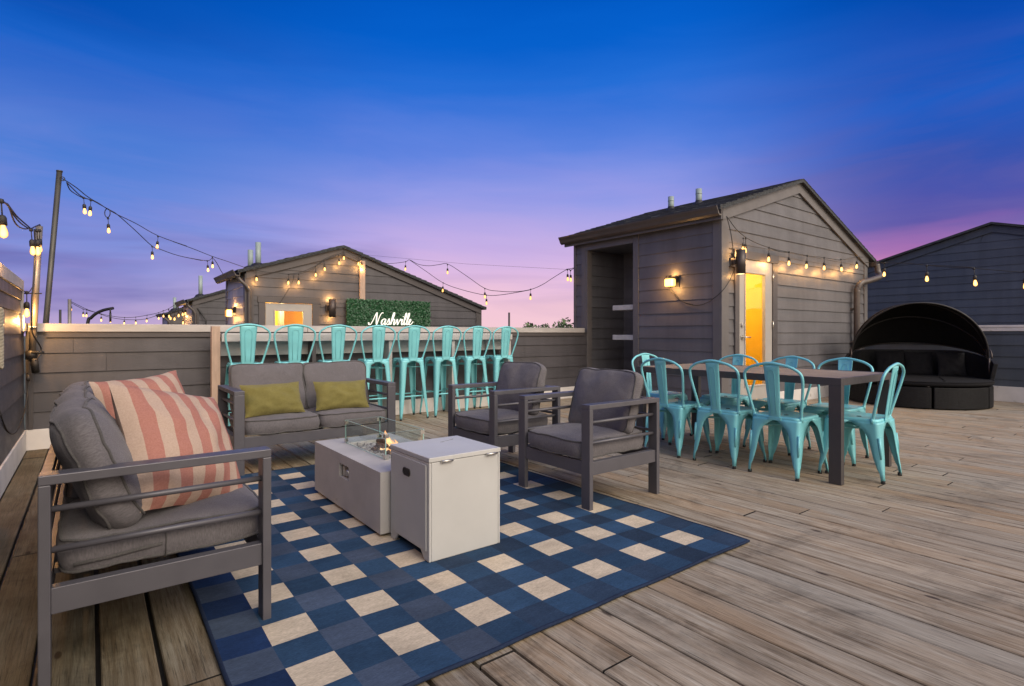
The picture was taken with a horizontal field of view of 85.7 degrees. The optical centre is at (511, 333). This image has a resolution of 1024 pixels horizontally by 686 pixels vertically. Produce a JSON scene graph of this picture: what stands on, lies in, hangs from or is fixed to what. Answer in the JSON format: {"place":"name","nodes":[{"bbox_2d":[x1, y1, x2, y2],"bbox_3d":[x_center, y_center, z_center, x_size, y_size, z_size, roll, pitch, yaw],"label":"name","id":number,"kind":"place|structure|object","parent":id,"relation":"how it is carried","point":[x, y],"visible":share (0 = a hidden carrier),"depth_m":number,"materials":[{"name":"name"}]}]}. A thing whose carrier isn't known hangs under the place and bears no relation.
{"place":"outdoors","nodes":[
{"label":"outdoors","id":0,"kind":"place"},
{"bbox_2d":[24,336,25,427],"bbox_3d":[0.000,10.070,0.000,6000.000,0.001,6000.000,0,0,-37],"label":"ground","id":1,"kind":"structure","parent":0,"point":[24,380],"depth_m":119.81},
{"bbox_2d":[175,276,225,324],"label":"row house stair tower","id":2,"kind":"structure","parent":1,"relation":"on","point":[211,306],"depth_m":15.74,"materials":[{"name":"paint"}]},
{"bbox_2d":[168,306,185,323],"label":"string lights","id":3,"kind":"object","parent":2,"relation":"hanging from","point":[169,315],"visible":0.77,"depth_m":16.49},
{"bbox_2d":[190,303,206,324],"bbox_3d":[-8.809,0.403,15.464,0.460,2.534,0.119,0,0,-1],"label":"curved stand","id":4,"kind":"object","parent":2,"relation":"attached to","point":[198,309],"visible":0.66,"depth_m":15.48,"materials":[{"name":"metal"}]},
{"bbox_2d":[523,322,542,327],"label":"tree","id":5,"kind":"object","parent":1,"relation":"on","point":[530,325],"visible":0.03,"depth_m":45.43,"materials":[{"name":"green plant"}]},
{"bbox_2d":[552,321,568,327],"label":"tree","id":6,"kind":"object","parent":1,"relation":"on","point":[560,324],"visible":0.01,"depth_m":45.42,"materials":[{"name":"green plant"}]},
{"bbox_2d":[557,317,573,327],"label":"tree","id":7,"kind":"object","parent":1,"relation":"on","point":[566,324],"visible":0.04,"depth_m":43.37,"materials":[{"name":"green plant"}]},
{"bbox_2d":[43,170,64,322],"bbox_3d":[-4.826,-0.180,5.750,0.371,3.040,0.072,0,0,4],"label":"string light pole","id":8,"kind":"object","parent":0,"point":[52,247],"visible":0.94,"depth_m":5.73,"materials":[{"name":"metal"}]},
{"bbox_2d":[62,178,244,282],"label":"string lights","id":9,"kind":"object","parent":8,"relation":"hanging from","point":[108,224],"visible":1,"depth_m":7.34},
{"bbox_2d":[59,310,61,323],"bbox_3d":[-13.103,1.687,16.000,0.055,4.765,0.055,0,0,-15],"label":"pole","id":10,"kind":"object","parent":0,"point":[60,316],"visible":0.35,"depth_m":15.98,"materials":[{"name":"metal"}]},
{"bbox_2d":[68,299,71,323],"bbox_3d":[-12.831,1.536,16.000,0.083,5.069,0.083,0,0,-15],"label":"pole","id":11,"kind":"object","parent":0,"point":[69,311],"visible":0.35,"depth_m":15.97,"materials":[{"name":"metal"}]},
{"bbox_2d":[72,302,173,323],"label":"string lights","id":12,"kind":"object","parent":11,"relation":"hanging from","point":[124,319],"visible":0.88,"depth_m":17.78},
{"bbox_2d":[86,307,113,323],"bbox_3d":[-9.013,0.543,11.988,0.688,2.254,0.129,0,0,-5],"label":"curved stand","id":13,"kind":"object","parent":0,"point":[93,315],"visible":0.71,"depth_m":11.97,"materials":[{"name":"metal"}]},
{"bbox_2d":[156,297,182,324],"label":"row house stair tower","id":14,"kind":"structure","parent":0,"point":[167,320],"depth_m":20.81,"materials":[{"name":"paint"}]},
{"bbox_2d":[213,242,486,326],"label":"row house stair tower","id":15,"kind":"structure","parent":0,"point":[252,300],"depth_m":11.69,"materials":[{"name":"paint"}]},
{"bbox_2d":[225,307,235,316],"bbox_3d":[-5.793,-0.450,11.369,0.200,0.212,0.212,0,0,-37],"label":"flood light","id":16,"kind":"object","parent":15,"relation":"attached to","point":[228,312],"visible":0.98,"depth_m":11.29,"materials":[{"name":"metal"}]},
{"bbox_2d":[265,303,311,325],"bbox_3d":[-4.505,0.447,11.151,0.902,2.106,0.050,0,0,-37],"label":"door frame","id":17,"kind":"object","parent":15,"relation":"in","point":[270,308],"depth_m":11.11,"materials":[{"name":"paint"}]},
{"bbox_2d":[245,249,378,302],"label":"string lights","id":18,"kind":"object","parent":15,"relation":"hanging from","point":[256,277],"visible":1,"depth_m":11.37},
{"bbox_2d":[325,299,335,316],"bbox_3d":[-3.791,-0.530,11.559,0.234,0.380,0.142,0,0,41],"label":"wall sconce","id":19,"kind":"object","parent":15,"relation":"attached to","point":[330,308],"depth_m":11.47,"materials":[{"name":"brown metal"}]},
{"bbox_2d":[346,298,430,326],"bbox_3d":[-2.736,-0.227,12.385,2.065,1.093,0.119,0,0,-37],"label":"hedge panel","id":20,"kind":"object","parent":15,"relation":"attached to","point":[361,312],"visible":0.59,"depth_m":12.29,"materials":[{"name":"green plant"}]},
{"bbox_2d":[368,312,412,324],"bbox_3d":[-2.698,-0.333,12.326,1.096,0.296,0.034,0,0,-37],"label":"neon sign","id":21,"kind":"object","parent":20,"relation":"attached to","point":[394,322],"visible":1,"depth_m":12.35,"materials":[{"name":"white plastic"}]},
{"bbox_2d":[387,260,574,304],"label":"string lights","id":22,"kind":"object","parent":15,"relation":"hanging from","point":[484,294],"visible":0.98,"depth_m":10.94},
{"bbox_2d":[372,255,569,269],"bbox_3d":[-1.127,-1.469,11.260,5.418,0.714,0.152,0,0,36],"label":"guy wire","id":23,"kind":"object","parent":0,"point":[475,264],"visible":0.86,"depth_m":11.03,"materials":[{"name":"black metal"}]},
{"bbox_2d":[0,397,1023,685],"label":"deck","id":24,"kind":"structure","parent":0,"point":[862,575],"depth_m":2.30,"materials":[{"name":"wood"}]},
{"bbox_2d":[0,262,27,497],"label":"side wall","id":25,"kind":"structure","parent":24,"relation":"on","point":[12,447],"depth_m":4.23,"materials":[{"name":"paint"}]},
{"bbox_2d":[0,307,3,369],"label":"wall hanging","id":26,"kind":"object","parent":25,"relation":"hanging from","point":[1,338],"depth_m":3.26,"materials":[{"name":"beige wicker"}]},
{"bbox_2d":[0,364,30,434],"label":"power cord","id":27,"kind":"object","parent":25,"relation":"attached to","point":[28,377],"visible":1,"depth_m":4.73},
{"bbox_2d":[24,226,43,372],"bbox_3d":[-4.274,-0.306,4.952,0.140,1.317,0.153,0,0,-24],"label":"string light pole","id":28,"kind":"object","parent":25,"relation":"attached to","point":[31,355],"visible":0.86,"depth_m":4.94,"materials":[{"name":"metal"}]},
{"bbox_2d":[2,278,34,316],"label":"string lights","id":29,"kind":"object","parent":28,"relation":"hanging from","point":[26,313],"visible":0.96,"depth_m":4.78},
{"bbox_2d":[0,198,42,360],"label":"string lights","id":30,"kind":"object","parent":28,"relation":"hanging from","point":[36,247],"visible":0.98,"depth_m":4.65},
{"bbox_2d":[38,381,270,685],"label":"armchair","id":31,"kind":"object","parent":24,"relation":"on","point":[93,514],"visible":0.88,"depth_m":1.85,"materials":[{"name":"grey fabric"}]},
{"bbox_2d":[89,370,184,418],"bbox_3d":[-1.758,0.425,2.685,0.216,0.470,0.460,-21,-3,16],"label":"striped pillow","id":32,"kind":"object","parent":31,"relation":"on","point":[168,381],"visible":0.18,"depth_m":2.65,"materials":[{"name":"pink fabric"}]},
{"bbox_2d":[107,382,242,510],"bbox_3d":[-1.311,0.448,2.189,0.220,0.520,0.500,-31,-20,8],"label":"striped pillow","id":33,"kind":"object","parent":31,"relation":"on","point":[153,424],"visible":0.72,"depth_m":2.07,"materials":[{"name":"pink fabric"}]},
{"bbox_2d":[224,323,270,425],"bbox_3d":[-2.838,0.482,5.857,0.446,1.175,0.422,0,0,-37],"label":"bar stool","id":34,"kind":"object","parent":24,"relation":"on","point":[248,333],"visible":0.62,"depth_m":5.71,"materials":[{"name":"teal paint"}]},
{"bbox_2d":[273,324,315,433],"bbox_3d":[-2.460,0.482,6.143,0.446,1.175,0.422,0,0,-36],"label":"bar stool","id":35,"kind":"object","parent":24,"relation":"on","point":[295,335],"visible":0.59,"depth_m":6.00,"materials":[{"name":"teal paint"}]},
{"bbox_2d":[25,323,586,451],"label":"parapet wall","id":36,"kind":"structure","parent":24,"relation":"on","point":[72,354],"depth_m":5.76,"materials":[{"name":"paint"}]},
{"bbox_2d":[218,360,395,475],"bbox_3d":[-1.731,0.660,4.712,1.290,0.820,0.672,0,0,-37],"label":"lounge sofa","id":37,"kind":"object","parent":24,"relation":"on","point":[295,425],"visible":0.78,"depth_m":4.58,"materials":[{"name":"grey fabric"}]},
{"bbox_2d":[239,381,304,417],"bbox_3d":[-1.904,0.520,4.399,0.470,0.275,0.156,0,-28,-44],"label":"olive pillow","id":38,"kind":"object","parent":37,"relation":"on","point":[266,399],"visible":0.98,"depth_m":4.33,"materials":[{"name":"fabric"}]},
{"bbox_2d":[313,379,368,410],"bbox_3d":[-1.466,0.525,4.746,0.450,0.265,0.150,0,-28,-30],"label":"olive pillow","id":39,"kind":"object","parent":37,"relation":"on","point":[340,394],"visible":1,"depth_m":4.69,"materials":[{"name":"fabric"}]},
{"bbox_2d":[317,324,356,428],"bbox_3d":[-2.084,0.482,6.437,0.446,1.175,0.422,0,0,-36],"label":"bar stool","id":40,"kind":"object","parent":24,"relation":"on","point":[338,331],"visible":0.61,"depth_m":6.29,"materials":[{"name":"teal paint"}]},
{"bbox_2d":[211,326,511,417],"bbox_3d":[-1.625,0.496,6.985,3.915,1.147,0.281,0,0,-37],"label":"bar counter","id":41,"kind":"object","parent":24,"relation":"on","point":[218,349],"visible":0.58,"depth_m":6.64,"materials":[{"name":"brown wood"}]},
{"bbox_2d":[358,325,395,405],"bbox_3d":[-1.698,0.482,6.737,0.446,1.175,0.422,0,0,-36],"label":"bar stool","id":42,"kind":"object","parent":24,"relation":"on","point":[378,339],"visible":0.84,"depth_m":6.61,"materials":[{"name":"teal paint"}]},
{"bbox_2d":[392,325,429,420],"bbox_3d":[-1.325,0.482,7.017,0.446,1.175,0.422,0,0,-37],"label":"bar stool","id":43,"kind":"object","parent":24,"relation":"on","point":[412,359],"visible":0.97,"depth_m":6.90,"materials":[{"name":"teal paint"}]},
{"bbox_2d":[419,326,461,416],"bbox_3d":[-0.953,0.482,7.312,0.446,1.175,0.422,0,0,-39],"label":"bar stool","id":44,"kind":"object","parent":24,"relation":"on","point":[439,365],"visible":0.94,"depth_m":7.19,"materials":[{"name":"teal paint"}]},
{"bbox_2d":[176,462,749,685],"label":"area rug","id":45,"kind":"object","parent":24,"relation":"on","point":[355,601],"visible":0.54,"depth_m":2.33,"materials":[{"name":"blue fabric"}]},
{"bbox_2d":[315,417,424,534],"bbox_3d":[-0.786,0.813,3.424,0.530,0.490,1.045,0,0,-37],"label":"fire table","id":46,"kind":"object","parent":45,"relation":"on","point":[353,476],"visible":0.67,"depth_m":3.22,"materials":[{"name":"concrete"}]},
{"bbox_2d":[390,436,500,562],"bbox_3d":[-0.345,0.815,2.817,0.419,0.485,0.430,0,0,-37],"label":"tank cover box","id":47,"kind":"object","parent":45,"relation":"on","point":[445,497],"visible":1,"depth_m":2.67,"materials":[{"name":"metal"}]},
{"bbox_2d":[448,361,559,452],"bbox_3d":[-0.075,0.653,4.550,0.672,0.834,0.670,0,0,-37],"label":"lounge armchair","id":48,"kind":"object","parent":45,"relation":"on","point":[495,419],"visible":0.89,"depth_m":4.45,"materials":[{"name":"grey fabric"}]},
{"bbox_2d":[519,367,659,510],"bbox_3d":[0.511,0.659,3.758,0.673,0.823,0.690,0,0,-37],"label":"lounge armchair","id":49,"kind":"object","parent":45,"relation":"on","point":[604,414],"visible":0.98,"depth_m":3.65,"materials":[{"name":"grey fabric"}]},
{"bbox_2d":[456,326,491,410],"bbox_3d":[-0.567,0.482,7.600,0.446,1.175,0.422,0,0,-36],"label":"bar stool","id":50,"kind":"object","parent":24,"relation":"on","point":[470,363],"visible":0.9,"depth_m":7.47,"materials":[{"name":"teal paint"}]},
{"bbox_2d":[479,326,518,407],"bbox_3d":[-0.192,0.482,7.884,0.446,1.175,0.422,0,0,-36],"label":"bar stool","id":51,"kind":"object","parent":24,"relation":"on","point":[498,361],"visible":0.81,"depth_m":7.73,"materials":[{"name":"teal paint"}]},
{"bbox_2d":[631,353,692,439],"bbox_3d":[1.575,0.640,5.845,0.467,0.860,0.467,0,0,-34],"label":"cafe chair","id":52,"kind":"object","parent":24,"relation":"on","point":[663,415],"visible":0.45,"depth_m":5.77,"materials":[{"name":"teal paint"}]},
{"bbox_2d":[640,357,711,457],"bbox_3d":[1.476,0.640,5.000,0.467,0.860,0.467,0,0,-37],"label":"cafe chair","id":53,"kind":"object","parent":24,"relation":"on","point":[677,411],"visible":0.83,"depth_m":4.87,"materials":[{"name":"teal paint"}]},
{"bbox_2d":[558,179,882,405],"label":"rooftop shed","id":54,"kind":"structure","parent":24,"relation":"on","point":[629,306],"depth_m":8.54,"materials":[{"name":"paint"}]},
{"bbox_2d":[664,275,679,286],"bbox_3d":[2.304,-0.760,7.968,0.160,0.170,0.170,0,0,-37],"label":"wall light","id":55,"kind":"object","parent":54,"relation":"attached to","point":[672,281],"visible":1,"depth_m":7.93,"materials":[{"name":"glass"}]},
{"bbox_2d":[668,272,733,305],"bbox_3d":[2.574,-0.612,7.681,0.923,0.449,0.255,0,0,35],"label":"power cord","id":56,"kind":"object","parent":54,"relation":"attached to","point":[700,304],"visible":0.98,"depth_m":7.69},
{"bbox_2d":[729,249,745,274],"bbox_3d":[3.082,-0.975,7.529,0.204,0.330,0.124,0,0,41],"label":"wall sconce","id":57,"kind":"object","parent":54,"relation":"attached to","point":[739,262],"depth_m":7.46,"materials":[{"name":"brown metal"}]},
{"bbox_2d":[740,260,773,405],"bbox_3d":[3.530,0.002,7.944,0.912,2.096,0.107,0,0,-37],"label":"door","id":58,"kind":"structure","parent":54,"relation":"in","point":[764,269],"depth_m":8.08,"materials":[{"name":"paint"}]},
{"bbox_2d":[726,216,862,270],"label":"string lights","id":59,"kind":"object","parent":54,"relation":"hanging from","point":[744,246],"visible":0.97,"depth_m":8.22},
{"bbox_2d":[865,262,1023,288],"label":"string lights","id":60,"kind":"object","parent":54,"relation":"hanging from","point":[975,283],"visible":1,"depth_m":9.19},
{"bbox_2d":[696,354,757,429],"bbox_3d":[2.168,0.640,5.561,0.467,0.860,0.467,0,0,-39],"label":"cafe chair","id":61,"kind":"object","parent":24,"relation":"on","point":[729,399],"visible":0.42,"depth_m":5.56,"materials":[{"name":"teal paint"}]},
{"bbox_2d":[689,359,766,468],"bbox_3d":[1.797,0.640,4.628,0.467,0.860,0.467,0,0,-38],"label":"cafe chair","id":62,"kind":"object","parent":24,"relation":"on","point":[732,417],"visible":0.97,"depth_m":4.52,"materials":[{"name":"teal paint"}]},
{"bbox_2d":[636,363,891,485],"bbox_3d":[2.133,0.693,4.895,0.945,0.755,1.835,0,0,-37],"label":"dining table","id":63,"kind":"object","parent":24,"relation":"on","point":[836,381],"visible":0.78,"depth_m":4.33,"materials":[{"name":"grey metal"}]},
{"bbox_2d":[743,356,814,455],"bbox_3d":[2.497,0.640,5.149,0.467,0.860,0.467,0,0,-34],"label":"cafe chair","id":64,"kind":"object","parent":24,"relation":"on","point":[788,403],"visible":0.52,"depth_m":5.14,"materials":[{"name":"teal paint"}]},
{"bbox_2d":[743,362,828,481],"bbox_3d":[2.105,0.640,4.259,0.467,0.860,0.467,0,0,-39],"label":"cafe chair","id":65,"kind":"object","parent":24,"relation":"on","point":[775,419],"visible":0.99,"depth_m":4.16,"materials":[{"name":"teal paint"}]},
{"bbox_2d":[803,357,873,466],"bbox_3d":[2.793,0.640,4.761,0.467,0.860,0.467,0,0,-39],"label":"cafe chair","id":66,"kind":"object","parent":24,"relation":"on","point":[820,409],"visible":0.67,"depth_m":4.75,"materials":[{"name":"teal paint"}]},
{"bbox_2d":[818,362,904,483],"bbox_3d":[2.664,0.640,4.189,0.467,0.860,0.467,0,0,-39],"label":"cafe chair","id":67,"kind":"object","parent":24,"relation":"on","point":[873,426],"visible":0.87,"depth_m":4.06,"materials":[{"name":"teal paint"}]},
{"bbox_2d":[845,302,997,409],"bbox_3d":[6.272,0.283,8.573,1.866,1.551,1.866,0,0,-37],"label":"daybed","id":68,"kind":"object","parent":24,"relation":"on","point":[929,323],"visible":0.87,"depth_m":8.57,"materials":[{"name":"black wicker"}]},
{"bbox_2d":[874,350,905,373],"bbox_3d":[6.272,0.476,9.157,0.420,0.420,0.145,-2,-17,26],"label":"daybed pillow","id":69,"kind":"object","parent":68,"relation":"on","point":[885,360],"visible":0.74,"depth_m":9.13,"materials":[{"name":"black fabric"}]},
{"bbox_2d":[904,351,933,374],"bbox_3d":[6.626,0.486,8.992,0.400,0.400,0.140,0,-16,27],"label":"daybed pillow","id":70,"kind":"object","parent":68,"relation":"on","point":[919,363],"visible":0.97,"depth_m":8.95,"materials":[{"name":"black fabric"}]},
{"bbox_2d":[936,352,966,376],"bbox_3d":[6.921,0.486,8.689,0.400,0.400,0.149,2,-16,13],"label":"daybed pillow","id":71,"kind":"object","parent":68,"relation":"on","point":[951,364],"visible":1,"depth_m":8.65,"materials":[{"name":"black fabric"}]},
{"bbox_2d":[865,325,1023,402],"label":"parapet wall","id":72,"kind":"structure","parent":24,"relation":"on","point":[1006,345],"depth_m":8.70,"materials":[{"name":"grey paint"}]},
{"bbox_2d":[0,0,1023,335],"label":"sky","id":73,"kind":"structure","parent":0,"point":[484,133],"materials":[{"name":"blue"}]},
{"bbox_2d":[868,222,1023,327],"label":"neighbour house","id":74,"kind":"structure","parent":0,"point":[993,297],"depth_m":12.66,"materials":[{"name":"blue paint"}]}
]}

